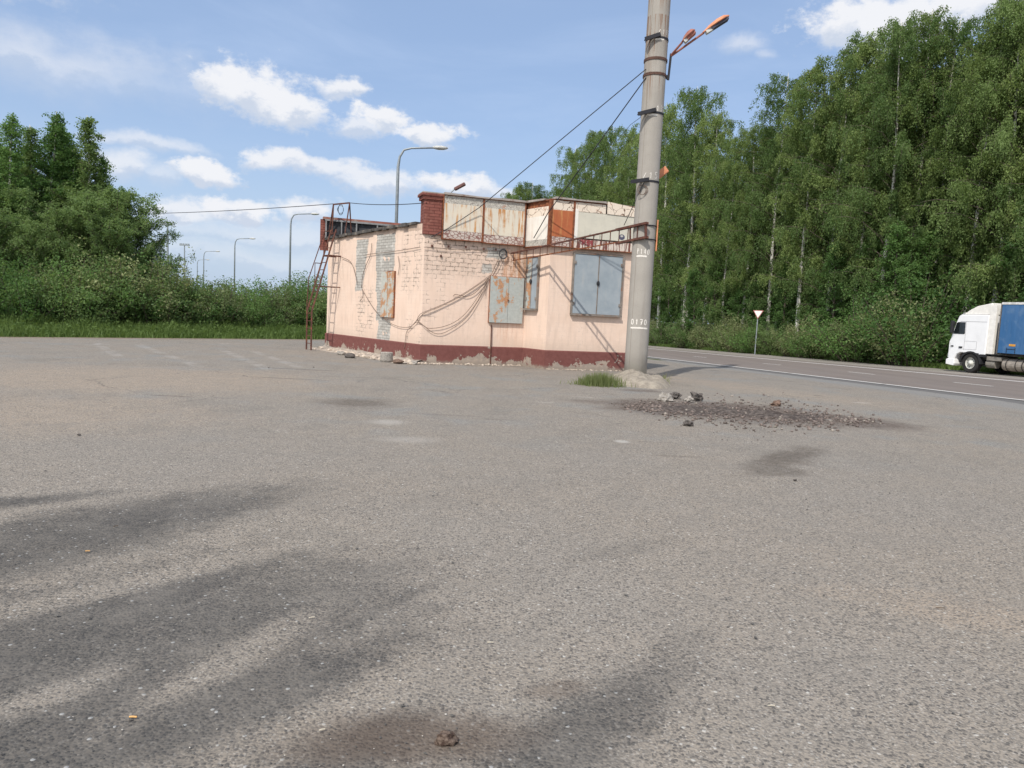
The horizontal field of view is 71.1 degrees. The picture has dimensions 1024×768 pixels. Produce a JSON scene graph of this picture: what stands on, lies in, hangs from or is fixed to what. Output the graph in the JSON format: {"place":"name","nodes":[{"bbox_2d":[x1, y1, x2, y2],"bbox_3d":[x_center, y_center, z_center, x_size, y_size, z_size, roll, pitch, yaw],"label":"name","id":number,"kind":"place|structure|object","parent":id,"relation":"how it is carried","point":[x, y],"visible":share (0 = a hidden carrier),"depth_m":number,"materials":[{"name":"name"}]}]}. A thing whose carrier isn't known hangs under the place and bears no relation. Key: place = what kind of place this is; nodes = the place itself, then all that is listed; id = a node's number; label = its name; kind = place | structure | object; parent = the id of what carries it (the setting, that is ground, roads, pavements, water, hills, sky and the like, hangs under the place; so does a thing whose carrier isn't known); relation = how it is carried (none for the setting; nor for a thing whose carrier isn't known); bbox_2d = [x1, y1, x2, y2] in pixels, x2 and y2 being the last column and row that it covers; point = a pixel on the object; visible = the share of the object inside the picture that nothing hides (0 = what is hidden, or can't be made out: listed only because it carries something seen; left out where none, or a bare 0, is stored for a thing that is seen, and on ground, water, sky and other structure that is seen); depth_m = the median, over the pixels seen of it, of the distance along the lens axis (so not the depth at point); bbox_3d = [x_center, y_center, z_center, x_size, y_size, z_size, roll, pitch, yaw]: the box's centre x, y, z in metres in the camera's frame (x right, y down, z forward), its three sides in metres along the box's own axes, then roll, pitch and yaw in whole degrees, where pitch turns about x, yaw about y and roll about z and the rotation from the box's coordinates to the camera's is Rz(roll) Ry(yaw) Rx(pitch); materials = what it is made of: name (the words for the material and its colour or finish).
{"place":"outdoors","nodes":[
{"label":"outdoors","id":0,"kind":"place"},
{"bbox_2d":[8,322,802,360],"bbox_3d":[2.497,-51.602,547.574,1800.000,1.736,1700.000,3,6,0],"label":"ground","id":1,"kind":"structure","parent":0,"point":[290,338],"depth_m":30.31,"materials":[{"name":"soil"}]},
{"bbox_2d":[0,212,45,275],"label":"willow tree","id":2,"kind":"object","parent":1,"relation":"on","point":[7,225],"visible":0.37,"depth_m":29.65,"materials":[{"name":"green plant"}]},
{"bbox_2d":[0,112,51,274],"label":"aspen tree","id":3,"kind":"object","parent":1,"relation":"on","point":[11,134],"visible":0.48,"depth_m":31.88,"materials":[{"name":"green plant"}]},
{"bbox_2d":[19,126,48,247],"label":"aspen tree","id":4,"kind":"object","parent":1,"relation":"on","point":[32,135],"visible":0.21,"depth_m":34.02,"materials":[{"name":"green plant"}]},
{"bbox_2d":[0,182,75,277],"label":"willow tree","id":5,"kind":"object","parent":1,"relation":"on","point":[9,194],"visible":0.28,"depth_m":31.45,"materials":[{"name":"green plant"}]},
{"bbox_2d":[0,215,78,282],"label":"willow tree","id":6,"kind":"object","parent":1,"relation":"on","point":[27,231],"visible":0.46,"depth_m":29.77,"materials":[{"name":"green plant"}]},
{"bbox_2d":[0,262,82,323],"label":"leafy shrub","id":7,"kind":"object","parent":1,"relation":"on","point":[25,301],"visible":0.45,"depth_m":27.32,"materials":[{"name":"green plant"}]},
{"bbox_2d":[14,111,75,271],"bbox_3d":[-21.636,-7.732,33.658,3.872,9.966,3.265,2,6,-8],"label":"aspen tree","id":8,"kind":"object","parent":1,"relation":"on","point":[57,131],"visible":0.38,"depth_m":33.29,"materials":[{"name":"green plant"}]},
{"bbox_2d":[0,202,111,275],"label":"willow tree","id":9,"kind":"object","parent":1,"relation":"on","point":[59,214],"visible":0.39,"depth_m":31.07,"materials":[{"name":"green plant"}]},
{"bbox_2d":[1,253,115,323],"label":"leafy shrub","id":10,"kind":"object","parent":1,"relation":"on","point":[74,314],"visible":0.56,"depth_m":28.37,"materials":[{"name":"green plant"}]},
{"bbox_2d":[23,181,98,278],"bbox_3d":[-20.721,-6.083,33.578,4.996,6.791,4.994,6,7,33],"label":"willow tree","id":11,"kind":"object","parent":1,"relation":"on","point":[68,190],"visible":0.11,"depth_m":33.11,"materials":[{"name":"green plant"}]},
{"bbox_2d":[44,149,86,281],"bbox_3d":[-21.133,-6.951,34.316,3.237,8.332,2.730,8,8,43],"label":"aspen tree","id":12,"kind":"object","parent":1,"relation":"on","point":[71,161],"visible":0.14,"depth_m":33.82,"materials":[{"name":"green plant"}]},
{"bbox_2d":[17,251,146,323],"bbox_3d":[-17.731,-3.792,29.866,5.382,3.398,5.010,5,6,21],"label":"leafy shrub","id":13,"kind":"object","parent":1,"relation":"on","point":[87,301],"visible":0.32,"depth_m":29.07,"materials":[{"name":"green plant"}]},
{"bbox_2d":[50,115,116,272],"bbox_3d":[-20.519,-7.711,34.152,2.879,9.938,2.721,-2,7,-38],"label":"aspen tree","id":14,"kind":"object","parent":1,"relation":"on","point":[88,124],"visible":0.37,"depth_m":33.73,"materials":[{"name":"green plant"}]},
{"bbox_2d":[34,189,143,280],"bbox_3d":[-19.006,-5.586,31.968,4.623,6.286,4.625,2,6,-6],"label":"willow tree","id":15,"kind":"object","parent":1,"relation":"on","point":[84,206],"visible":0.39,"depth_m":31.42,"materials":[{"name":"green plant"}]},
{"bbox_2d":[41,255,147,322],"bbox_3d":[-17.551,-3.756,30.220,3.912,3.310,4.634,5,6,19],"label":"leafy shrub","id":16,"kind":"object","parent":1,"relation":"on","point":[107,300],"visible":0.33,"depth_m":29.46,"materials":[{"name":"green plant"}]},
{"bbox_2d":[51,237,156,322],"bbox_3d":[-17.256,-4.172,30.639,4.652,3.962,4.700,0,6,-25],"label":"leafy shrub","id":17,"kind":"object","parent":1,"relation":"on","point":[101,271],"visible":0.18,"depth_m":30.23,"materials":[{"name":"green plant"}]},
{"bbox_2d":[57,209,157,284],"bbox_3d":[-18.184,-5.066,32.209,3.945,5.284,4.083,-1,7,-35],"label":"willow tree","id":18,"kind":"object","parent":1,"relation":"on","point":[100,220],"visible":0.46,"depth_m":31.35,"materials":[{"name":"green plant"}]},
{"bbox_2d":[60,184,178,284],"bbox_3d":[-18.413,-5.975,33.856,5.038,6.747,5.214,5,6,23],"label":"willow tree","id":19,"kind":"object","parent":1,"relation":"on","point":[112,190],"visible":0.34,"depth_m":32.80,"materials":[{"name":"green plant"}]},
{"bbox_2d":[74,187,186,277],"bbox_3d":[-18.148,-5.923,33.855,4.905,6.666,4.903,6,7,32],"label":"willow tree","id":20,"kind":"object","parent":1,"relation":"on","point":[145,224],"visible":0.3,"depth_m":33.34,"materials":[{"name":"green plant"}]},
{"bbox_2d":[77,248,194,323],"bbox_3d":[-16.970,-4.044,31.279,4.438,3.755,5.257,7,7,35],"label":"leafy shrub","id":21,"kind":"object","parent":1,"relation":"on","point":[121,280],"visible":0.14,"depth_m":30.55,"materials":[{"name":"green plant"}]},
{"bbox_2d":[85,249,203,324],"bbox_3d":[-16.708,-4.077,31.699,5.883,3.714,5.477,6,7,32],"label":"leafy shrub","id":22,"kind":"object","parent":1,"relation":"on","point":[156,300],"visible":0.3,"depth_m":30.79,"materials":[{"name":"green plant"}]},
{"bbox_2d":[100,258,202,324],"bbox_3d":[-15.993,-3.869,31.467,4.074,3.447,4.826,-2,7,-40],"label":"leafy shrub","id":23,"kind":"object","parent":1,"relation":"on","point":[145,311],"visible":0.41,"depth_m":30.65,"materials":[{"name":"green plant"}]},
{"bbox_2d":[129,217,195,281],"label":"willow tree","id":24,"kind":"object","parent":1,"relation":"on","point":[167,236],"visible":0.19,"depth_m":34.61,"materials":[{"name":"green plant"}]},
{"bbox_2d":[0,308,326,338],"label":"grass","id":25,"kind":"structure","parent":1,"relation":"on","point":[101,334],"depth_m":28.51,"materials":[{"name":"green plant"}]},
{"bbox_2d":[118,247,224,323],"bbox_3d":[-15.129,-4.154,31.786,4.585,3.905,4.632,5,6,18],"label":"leafy shrub","id":26,"kind":"object","parent":1,"relation":"on","point":[176,284],"visible":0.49,"depth_m":31.33,"materials":[{"name":"green plant"}]},
{"bbox_2d":[172,278,242,325],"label":"leafy shrub","id":27,"kind":"object","parent":1,"relation":"on","point":[212,313],"visible":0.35,"depth_m":31.94,"materials":[{"name":"green plant"}]},
{"bbox_2d":[189,275,252,325],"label":"leafy shrub","id":28,"kind":"object","parent":1,"relation":"on","point":[220,310],"visible":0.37,"depth_m":32.81,"materials":[{"name":"green plant"}]},
{"bbox_2d":[193,272,260,326],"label":"leafy shrub","id":29,"kind":"object","parent":1,"relation":"on","point":[230,300],"visible":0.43,"depth_m":33.07,"materials":[{"name":"green plant"}]},
{"bbox_2d":[224,281,293,328],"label":"leafy shrub","id":30,"kind":"object","parent":1,"relation":"on","point":[256,316],"visible":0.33,"depth_m":34.36,"materials":[{"name":"green plant"}]},
{"bbox_2d":[234,286,302,328],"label":"leafy shrub","id":31,"kind":"object","parent":1,"relation":"on","point":[267,315],"visible":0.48,"depth_m":34.51,"materials":[{"name":"green plant"}]},
{"bbox_2d":[256,275,316,327],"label":"leafy shrub","id":32,"kind":"object","parent":1,"relation":"on","point":[286,296],"visible":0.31,"depth_m":36.04,"materials":[{"name":"green plant"}]},
{"bbox_2d":[253,273,326,326],"bbox_3d":[-10.932,-4.231,37.641,5.373,3.392,5.002,-1,7,-31],"label":"leafy shrub","id":33,"kind":"object","parent":1,"relation":"on","point":[298,287],"visible":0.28,"depth_m":36.89,"materials":[{"name":"green plant"}]},
{"bbox_2d":[281,275,327,326],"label":"leafy shrub","id":34,"kind":"object","parent":1,"relation":"on","point":[316,320],"visible":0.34,"depth_m":36.64,"materials":[{"name":"green plant"}]},
{"bbox_2d":[548,144,595,199],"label":"birch tree","id":35,"kind":"object","parent":1,"relation":"on","point":[572,156],"visible":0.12,"depth_m":115.80,"materials":[{"name":"green plant"}]},
{"bbox_2d":[563,130,617,201],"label":"birch tree","id":36,"kind":"object","parent":1,"relation":"on","point":[585,175],"visible":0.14,"depth_m":107.52,"materials":[{"name":"green plant"}]},
{"bbox_2d":[579,125,629,203],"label":"birch tree","id":37,"kind":"object","parent":1,"relation":"on","point":[612,137],"visible":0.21,"depth_m":102.47,"materials":[{"name":"green plant"}]},
{"bbox_2d":[594,128,639,205],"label":"birch tree","id":38,"kind":"object","parent":1,"relation":"on","point":[622,153],"visible":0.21,"depth_m":93.12,"materials":[{"name":"green plant"}]},
{"bbox_2d":[612,123,672,322],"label":"birch tree","id":39,"kind":"object","parent":1,"relation":"on","point":[630,176],"visible":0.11,"depth_m":89.30,"materials":[{"name":"green plant"}]},
{"bbox_2d":[625,103,698,341],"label":"birch tree","id":40,"kind":"object","parent":1,"relation":"on","point":[670,116],"visible":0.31,"depth_m":81.00,"materials":[{"name":"green plant"}]},
{"bbox_2d":[649,314,682,345],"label":"leafy shrub","id":41,"kind":"object","parent":1,"relation":"on","point":[661,337],"visible":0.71,"depth_m":79.07,"materials":[{"name":"green plant"}]},
{"bbox_2d":[651,262,687,336],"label":"young tree","id":42,"kind":"object","parent":1,"relation":"on","point":[666,312],"visible":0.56,"depth_m":80.46,"materials":[{"name":"green plant"}]},
{"bbox_2d":[678,268,706,329],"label":"young tree","id":43,"kind":"object","parent":1,"relation":"on","point":[693,295],"visible":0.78,"depth_m":72.80,"materials":[{"name":"green plant"}]},
{"bbox_2d":[683,316,716,348],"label":"leafy shrub","id":44,"kind":"object","parent":1,"relation":"on","point":[699,342],"visible":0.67,"depth_m":69.41,"materials":[{"name":"green plant"}]},
{"bbox_2d":[652,85,747,327],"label":"birch tree","id":45,"kind":"object","parent":1,"relation":"on","point":[682,187],"visible":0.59,"depth_m":76.02,"materials":[{"name":"green plant"}]},
{"bbox_2d":[672,109,743,323],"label":"birch tree","id":46,"kind":"object","parent":1,"relation":"on","point":[717,121],"visible":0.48,"depth_m":72.97,"materials":[{"name":"green plant"}]},
{"bbox_2d":[693,257,736,339],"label":"young tree","id":47,"kind":"object","parent":1,"relation":"on","point":[713,291],"visible":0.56,"depth_m":69.88,"materials":[{"name":"green plant"}]},
{"bbox_2d":[690,135,764,329],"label":"birch tree","id":48,"kind":"object","parent":1,"relation":"on","point":[714,236],"visible":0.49,"depth_m":68.75,"materials":[{"name":"green plant"}]},
{"bbox_2d":[708,313,757,351],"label":"leafy shrub","id":49,"kind":"object","parent":1,"relation":"on","point":[737,328],"visible":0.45,"depth_m":63.95,"materials":[{"name":"green plant"}]},
{"bbox_2d":[724,270,754,330],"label":"young tree","id":50,"kind":"object","parent":1,"relation":"on","point":[738,303],"visible":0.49,"depth_m":66.08,"materials":[{"name":"green plant"}]},
{"bbox_2d":[722,314,779,352],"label":"leafy shrub","id":51,"kind":"object","parent":1,"relation":"on","point":[746,346],"visible":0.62,"depth_m":61.11,"materials":[{"name":"green plant"}]},
{"bbox_2d":[713,123,792,325],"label":"birch tree","id":52,"kind":"object","parent":1,"relation":"on","point":[744,169],"visible":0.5,"depth_m":64.86,"materials":[{"name":"green plant"}]},
{"bbox_2d":[738,269,777,329],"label":"young tree","id":53,"kind":"object","parent":1,"relation":"on","point":[753,307],"visible":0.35,"depth_m":63.85,"materials":[{"name":"green plant"}]},
{"bbox_2d":[714,72,827,329],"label":"birch tree","id":54,"kind":"object","parent":1,"relation":"on","point":[772,143],"visible":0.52,"depth_m":62.00,"materials":[{"name":"green plant"}]},
{"bbox_2d":[747,315,803,354],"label":"leafy shrub","id":55,"kind":"object","parent":1,"relation":"on","point":[768,346],"visible":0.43,"depth_m":58.50,"materials":[{"name":"green plant"}]},
{"bbox_2d":[765,255,803,338],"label":"young tree","id":56,"kind":"object","parent":1,"relation":"on","point":[779,315],"visible":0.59,"depth_m":58.79,"materials":[{"name":"green plant"}]},
{"bbox_2d":[749,55,853,336],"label":"birch tree","id":57,"kind":"object","parent":1,"relation":"on","point":[792,250],"visible":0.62,"depth_m":55.52,"materials":[{"name":"green plant"}]},
{"bbox_2d":[774,313,830,357],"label":"leafy shrub","id":58,"kind":"object","parent":1,"relation":"on","point":[799,352],"visible":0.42,"depth_m":53.77,"materials":[{"name":"green plant"}]},
{"bbox_2d":[771,31,887,325],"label":"birch tree","id":59,"kind":"object","parent":1,"relation":"on","point":[830,196],"visible":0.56,"depth_m":53.92,"materials":[{"name":"green plant"}]},
{"bbox_2d":[648,343,1023,374],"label":"verge grass","id":60,"kind":"structure","parent":1,"relation":"on","point":[939,365],"depth_m":46.87,"materials":[{"name":"green plant"}]},
{"bbox_2d":[810,241,861,333],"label":"young tree","id":61,"kind":"object","parent":1,"relation":"on","point":[834,262],"visible":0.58,"depth_m":52.37,"materials":[{"name":"green plant"}]},
{"bbox_2d":[798,78,880,312],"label":"birch tree","id":62,"kind":"object","parent":1,"relation":"on","point":[827,167],"visible":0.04,"depth_m":59.91,"materials":[{"name":"green plant"}]},
{"bbox_2d":[798,285,901,362],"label":"leafy shrub","id":63,"kind":"object","parent":1,"relation":"on","point":[837,351],"visible":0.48,"depth_m":48.06,"materials":[{"name":"green plant"}]},
{"bbox_2d":[803,28,917,305],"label":"birch tree","id":64,"kind":"object","parent":1,"relation":"on","point":[862,47],"visible":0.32,"depth_m":51.50,"materials":[{"name":"green plant"}]},
{"bbox_2d":[834,235,890,323],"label":"young tree","id":65,"kind":"object","parent":1,"relation":"on","point":[853,296],"visible":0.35,"depth_m":50.64,"materials":[{"name":"green plant"}]},
{"bbox_2d":[828,294,898,362],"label":"leafy shrub","id":66,"kind":"object","parent":1,"relation":"on","point":[844,337],"visible":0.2,"depth_m":48.10,"materials":[{"name":"green plant"}]},
{"bbox_2d":[814,16,973,311],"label":"birch tree","id":67,"kind":"object","parent":1,"relation":"on","point":[896,32],"visible":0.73,"depth_m":48.02,"materials":[{"name":"green plant"}]},
{"bbox_2d":[865,220,931,322],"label":"young tree","id":68,"kind":"object","parent":1,"relation":"on","point":[895,248],"visible":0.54,"depth_m":46.47,"materials":[{"name":"green plant"}]},
{"bbox_2d":[848,281,951,365],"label":"leafy shrub","id":69,"kind":"object","parent":1,"relation":"on","point":[917,327],"visible":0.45,"depth_m":44.52,"materials":[{"name":"green plant"}]},
{"bbox_2d":[852,52,952,298],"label":"birch tree","id":70,"kind":"object","parent":1,"relation":"on","point":[909,180],"visible":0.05,"depth_m":50.80,"materials":[{"name":"green plant"}]},
{"bbox_2d":[842,5,974,297],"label":"birch tree","id":71,"kind":"object","parent":1,"relation":"on","point":[927,20],"visible":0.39,"depth_m":47.50,"materials":[{"name":"green plant"}]},
{"bbox_2d":[823,258,1011,365],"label":"leafy shrub","id":72,"kind":"object","parent":1,"relation":"on","point":[906,350],"visible":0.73,"depth_m":43.55,"materials":[{"name":"green plant"}]},
{"bbox_2d":[886,229,952,338],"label":"young tree","id":73,"kind":"object","parent":1,"relation":"on","point":[922,243],"visible":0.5,"depth_m":45.72,"materials":[{"name":"green plant"}]},
{"bbox_2d":[875,14,1000,314],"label":"birch tree","id":74,"kind":"object","parent":1,"relation":"on","point":[960,36],"visible":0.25,"depth_m":46.87,"materials":[{"name":"green plant"}]},
{"bbox_2d":[901,0,1023,314],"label":"birch tree","id":75,"kind":"object","parent":1,"relation":"on","point":[970,137],"visible":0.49,"depth_m":43.29,"materials":[{"name":"green plant"}]},
{"bbox_2d":[915,0,1023,305],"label":"birch tree","id":76,"kind":"object","parent":1,"relation":"on","point":[1002,137],"visible":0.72,"depth_m":41.55,"materials":[{"name":"green plant"}]},
{"bbox_2d":[938,33,1023,292],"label":"birch tree","id":77,"kind":"object","parent":1,"relation":"on","point":[975,150],"visible":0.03,"depth_m":44.13,"materials":[{"name":"green plant"}]},
{"bbox_2d":[951,54,1023,306],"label":"birch tree","id":78,"kind":"object","parent":1,"relation":"on","point":[1009,228],"visible":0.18,"depth_m":42.58,"materials":[{"name":"green plant"}]},
{"bbox_2d":[962,16,1023,292],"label":"birch tree","id":79,"kind":"object","parent":1,"relation":"on","point":[1016,173],"visible":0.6,"depth_m":40.80,"materials":[{"name":"green plant"}]},
{"bbox_2d":[990,208,1023,301],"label":"young tree","id":80,"kind":"object","parent":1,"relation":"on","point":[1012,245],"visible":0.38,"depth_m":40.57,"materials":[{"name":"green plant"}]},
{"bbox_2d":[992,85,1023,296],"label":"birch tree","id":81,"kind":"object","parent":1,"relation":"on","point":[1018,234],"visible":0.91,"depth_m":39.88,"materials":[{"name":"green plant"}]},
{"bbox_2d":[0,0,1015,321],"label":"sky","id":82,"kind":"structure","parent":0,"point":[219,106],"materials":[{"name":"blue"}]},
{"bbox_2d":[0,337,1023,767],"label":"parking lot","id":83,"kind":"structure","parent":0,"point":[218,409],"depth_m":4.57,"materials":[{"name":"grey asphalt"}]},
{"bbox_2d":[306,202,351,349],"bbox_3d":[-6.414,-3.772,25.037,1.020,5.192,1.495,5,6,21],"label":"roof ladder","id":84,"kind":"object","parent":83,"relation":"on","point":[324,251],"visible":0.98,"depth_m":24.89,"materials":[{"name":"brown metal"}]},
{"bbox_2d":[320,191,634,370],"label":"kiosk building","id":85,"kind":"structure","parent":83,"relation":"on","point":[466,290],"depth_m":21.40,"materials":[{"name":"pink paint"}]},
{"bbox_2d":[380,271,395,317],"bbox_3d":[-3.871,-2.795,22.365,0.085,1.440,0.780,-2,7,-39],"label":"window","id":86,"kind":"structure","parent":85,"relation":"in","point":[388,278],"depth_m":22.28,"materials":[{"name":"metal"}]},
{"bbox_2d":[488,276,523,323],"bbox_3d":[-0.169,-2.536,21.657,1.080,1.400,0.120,1,6,-20],"label":"window","id":87,"kind":"structure","parent":85,"relation":"in","point":[506,294],"depth_m":21.62,"materials":[{"name":"metal"}]},
{"bbox_2d":[523,256,540,310],"bbox_3d":[0.597,-3.026,21.547,0.140,1.620,0.630,-1,7,-35],"label":"window","id":88,"kind":"structure","parent":85,"relation":"in","point":[532,278],"depth_m":21.51,"materials":[{"name":"grey metal"}]},
{"bbox_2d":[570,252,624,316],"bbox_3d":[2.551,-2.948,21.359,1.640,1.850,0.140,1,6,-17],"label":"window","id":89,"kind":"structure","parent":85,"relation":"in","point":[597,279],"depth_m":21.34,"materials":[{"name":"grey metal"}]},
{"bbox_2d":[560,370,635,387],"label":"grass tuft","id":90,"kind":"object","parent":83,"relation":"on","point":[600,380],"visible":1,"depth_m":16.80,"materials":[{"name":"green plant"}]},
{"bbox_2d":[609,369,670,388],"bbox_3d":[3.172,-0.187,17.979,1.637,0.376,2.507,3,6,0],"label":"concrete footing","id":91,"kind":"object","parent":83,"relation":"on","point":[639,379],"visible":0.91,"depth_m":17.37,"materials":[{"name":"grey concrete"}]},
{"bbox_2d":[624,0,728,373],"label":"utility pole","id":92,"kind":"object","parent":83,"relation":"on","point":[650,173],"visible":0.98,"depth_m":17.66,"materials":[{"name":"concrete"}]},
{"bbox_2d":[511,222,656,260],"bbox_3d":[1.843,-3.844,19.723,0.609,0.816,5.215,-2,7,-40],"label":"truss bracket","id":93,"kind":"object","parent":92,"relation":"attached to","point":[644,224],"visible":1,"depth_m":18.70,"materials":[{"name":"brown metal"}]},
{"bbox_2d":[638,404,828,420],"bbox_3d":[4.090,0.494,13.133,4.452,0.120,2.038,3,6,0],"label":"soil heap","id":94,"kind":"object","parent":83,"relation":"on","point":[749,413],"visible":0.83,"depth_m":12.85,"materials":[{"name":"grey gravel"}]},
{"bbox_2d":[611,392,882,439],"bbox_3d":[4.948,0.456,13.948,4.272,0.058,8.840,8,7,41],"label":"rubble","id":95,"kind":"object","parent":83,"relation":"on","point":[651,405],"visible":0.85,"depth_m":12.62,"materials":[{"name":"grey gravel"}]},
{"bbox_2d":[0,398,1023,767],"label":"dark grit","id":96,"kind":"object","parent":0,"point":[484,640],"visible":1,"depth_m":3.47,"materials":[{"name":"gravel"}]},
{"bbox_2d":[648,347,1023,400],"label":"road","id":97,"kind":"structure","parent":0,"point":[1001,387],"depth_m":30.91,"materials":[{"name":"grey asphalt"}]},
{"bbox_2d":[648,346,1023,379],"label":"gravel shoulder","id":98,"kind":"object","parent":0,"point":[987,374],"visible":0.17,"depth_m":43.92},
{"bbox_2d":[946,303,1023,373],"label":"truck","id":99,"kind":"object","parent":98,"relation":"on","point":[972,344],"visible":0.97,"depth_m":36.72,"materials":[{"name":"white paint"}]},
{"bbox_2d":[996,302,1023,356],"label":"semi trailer","id":100,"kind":"object","parent":99,"relation":"attached to","point":[1010,339],"visible":1,"depth_m":34.86,"materials":[{"name":"blue plastic"}]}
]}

